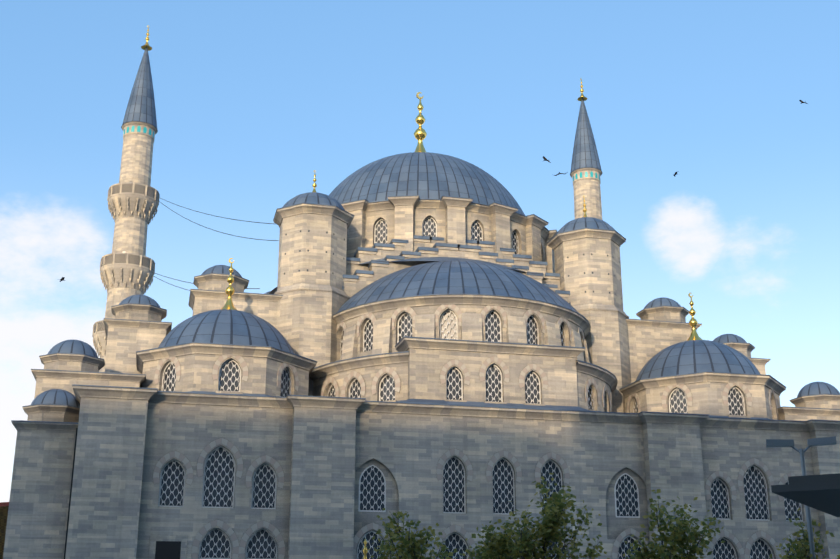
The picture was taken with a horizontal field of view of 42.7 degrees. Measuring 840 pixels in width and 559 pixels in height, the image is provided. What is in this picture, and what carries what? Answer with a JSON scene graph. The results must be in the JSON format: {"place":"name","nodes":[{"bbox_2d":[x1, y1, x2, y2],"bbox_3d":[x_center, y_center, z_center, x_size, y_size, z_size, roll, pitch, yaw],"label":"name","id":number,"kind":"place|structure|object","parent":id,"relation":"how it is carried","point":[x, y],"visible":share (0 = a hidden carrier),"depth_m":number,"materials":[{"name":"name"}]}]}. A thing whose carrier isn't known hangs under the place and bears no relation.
{"place":"outdoors","nodes":[
{"label":"outdoors","id":0,"kind":"place"},
{"bbox_2d":[363,539,367,558],"bbox_3d":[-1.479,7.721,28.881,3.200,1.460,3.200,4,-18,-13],"label":"finial","id":1,"kind":"object","parent":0,"point":[365,549],"visible":1,"depth_m":28.97,"materials":[{"name":"gold metal"}]},
{"bbox_2d":[365,508,452,558],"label":"tree","id":2,"kind":"object","parent":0,"point":[403,545],"depth_m":23.72,"materials":[{"name":"green plant"}]},
{"bbox_2d":[0,0,839,502],"label":"sky","id":3,"kind":"structure","parent":0,"point":[253,98],"materials":[{"name":"blue"}]},
{"bbox_2d":[454,473,601,558],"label":"tree","id":4,"kind":"object","parent":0,"point":[498,541],"depth_m":24.21,"materials":[{"name":"green plant"}]},
{"bbox_2d":[771,473,839,516],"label":"kiosk roof","id":5,"kind":"structure","parent":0,"point":[820,492],"depth_m":18.61,"materials":[{"name":"grey metal"}]},
{"label":"ground","id":6,"kind":"structure","parent":0,"visible":0},
{"bbox_2d":[64,428,77,558],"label":"drain pipe","id":7,"kind":"object","parent":6,"relation":"on","point":[70,493],"visible":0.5,"depth_m":52.99,"materials":[{"name":"grey metal"}]},
{"bbox_2d":[3,124,839,558],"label":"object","id":8,"kind":"object","parent":6,"relation":"on","point":[103,496],"visible":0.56,"depth_m":61.52,"materials":[{"name":"beige stone"}]},
{"bbox_2d":[0,502,8,558],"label":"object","id":9,"kind":"object","parent":8,"relation":"on","point":[4,506],"depth_m":59.87,"materials":[{"name":"red"}]},
{"bbox_2d":[94,184,158,332],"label":"minaret parapets","id":10,"kind":"object","parent":8,"relation":"on","point":[132,259],"visible":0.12,"depth_m":93.91,"materials":[{"name":"beige stone"}]},
{"bbox_2d":[155,273,259,288],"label":"wire","id":11,"kind":"object","parent":8,"relation":"attached to","point":[192,283],"visible":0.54,"depth_m":87.06,"materials":[{"name":"black metal"}]},
{"bbox_2d":[158,197,273,223],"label":"wire","id":12,"kind":"object","parent":8,"relation":"attached to","point":[218,216],"visible":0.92,"depth_m":80.50,"materials":[{"name":"black metal"}]},
{"bbox_2d":[159,201,277,240],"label":"wire","id":13,"kind":"object","parent":8,"relation":"attached to","point":[218,231],"visible":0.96,"depth_m":79.77,"materials":[{"name":"black metal"}]},
{"bbox_2d":[142,354,308,395],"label":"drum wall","id":14,"kind":"structure","parent":8,"relation":"on","point":[196,372],"depth_m":57.96,"materials":[{"name":"stone"}]},
{"bbox_2d":[93,121,601,356],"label":"balconies","id":15,"kind":"structure","parent":8,"relation":"on","point":[116,267],"depth_m":94.32,"materials":[{"name":"beige stone"}]},
{"bbox_2d":[313,362,407,400],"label":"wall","id":16,"kind":"structure","parent":8,"relation":"on","point":[369,373],"depth_m":60.55,"materials":[{"name":"stone"}]},
{"bbox_2d":[124,126,599,180],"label":"minaret tiles","id":17,"kind":"object","parent":8,"relation":"on","point":[145,131],"visible":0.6,"depth_m":98.20,"materials":[{"name":"teal tile"}]},
{"bbox_2d":[20,235,825,422],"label":"lead flat","id":18,"kind":"structure","parent":8,"relation":"on","point":[400,257],"depth_m":69.94,"materials":[{"name":"grey metal"}]},
{"bbox_2d":[11,195,839,431],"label":"cornices","id":19,"kind":"object","parent":8,"relation":"on","point":[404,344],"visible":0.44,"depth_m":61.93,"materials":[{"name":"stone"}]},
{"bbox_2d":[31,46,839,406],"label":"dome roofs","id":20,"kind":"structure","parent":8,"relation":"on","point":[427,176],"depth_m":67.16,"materials":[{"name":"metal"}]},
{"bbox_2d":[141,25,702,340],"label":"finials","id":21,"kind":"object","parent":20,"relation":"on","point":[420,134],"visible":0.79,"depth_m":74.84,"materials":[{"name":"gold metal"}]},
{"bbox_2d":[365,208,545,261],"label":"dome drum","id":22,"kind":"object","parent":8,"relation":"on","point":[421,215],"visible":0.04,"depth_m":72.35,"materials":[{"name":"stone"}]},
{"bbox_2d":[337,305,583,360],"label":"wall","id":23,"kind":"structure","parent":8,"relation":"on","point":[432,309],"depth_m":62.85,"materials":[{"name":"stone"}]},
{"bbox_2d":[122,181,807,558],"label":"window panes","id":24,"kind":"object","parent":8,"relation":"on","point":[502,483],"visible":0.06,"depth_m":58.73,"materials":[{"name":"black glass"}]},
{"bbox_2d":[153,304,816,558],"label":"window arches","id":25,"kind":"structure","parent":8,"relation":"attached to","point":[238,549],"depth_m":59.06,"materials":[{"name":"stone"}]},
{"bbox_2d":[407,348,577,406],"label":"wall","id":26,"kind":"structure","parent":8,"relation":"on","point":[425,366],"depth_m":60.32,"materials":[{"name":"stone"}]},
{"bbox_2d":[577,372,610,411],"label":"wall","id":27,"kind":"structure","parent":8,"relation":"on","point":[583,379],"depth_m":63.12,"materials":[{"name":"stone"}]},
{"bbox_2d":[625,382,780,419],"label":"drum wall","id":28,"kind":"structure","parent":8,"relation":"on","point":[707,397],"depth_m":64.77,"materials":[{"name":"stone"}]},
{"bbox_2d":[136,402,822,558],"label":"wall","id":29,"kind":"structure","parent":6,"relation":"on","point":[404,453],"depth_m":57.52,"materials":[{"name":"stone"}]},
{"bbox_2d":[149,535,187,558],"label":"door frame","id":30,"kind":"object","parent":29,"relation":"attached to","point":[155,538],"visible":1,"depth_m":52.90,"materials":[{"name":"stone"}]},
{"bbox_2d":[155,541,180,558],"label":"doorway","id":31,"kind":"structure","parent":30,"relation":"attached to","point":[168,549],"depth_m":52.78,"materials":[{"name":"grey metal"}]},
{"bbox_2d":[158,217,802,558],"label":"window frames","id":32,"kind":"structure","parent":29,"relation":"on","point":[359,510],"depth_m":57.99,"materials":[{"name":"beige stone"}]},
{"bbox_2d":[160,219,800,558],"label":"window lattices","id":33,"kind":"object","parent":32,"relation":"in","point":[447,462],"depth_m":58.58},
{"bbox_2d":[216,391,750,417],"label":"window sills","id":34,"kind":"structure","parent":32,"relation":"attached to","point":[236,392],"depth_m":59.67,"materials":[{"name":"stone"}]},
{"bbox_2d":[503,501,609,558],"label":"tree","id":35,"kind":"object","parent":6,"relation":"on","point":[523,544],"depth_m":23.71,"materials":[{"name":"green plant"}]},
{"bbox_2d":[623,489,724,558],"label":"tree","id":36,"kind":"object","parent":6,"relation":"on","point":[678,538],"depth_m":22.62,"materials":[{"name":"green plant"}]},
{"bbox_2d":[766,436,836,558],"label":"street lamp","id":37,"kind":"object","parent":6,"relation":"on","point":[822,441],"visible":1,"depth_m":23.12,"materials":[{"name":"silver metal"}]},
{"bbox_2d":[769,508,839,558],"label":"tree","id":38,"kind":"object","parent":6,"relation":"on","point":[805,543],"depth_m":22.89,"materials":[{"name":"green plant"}]}
]}

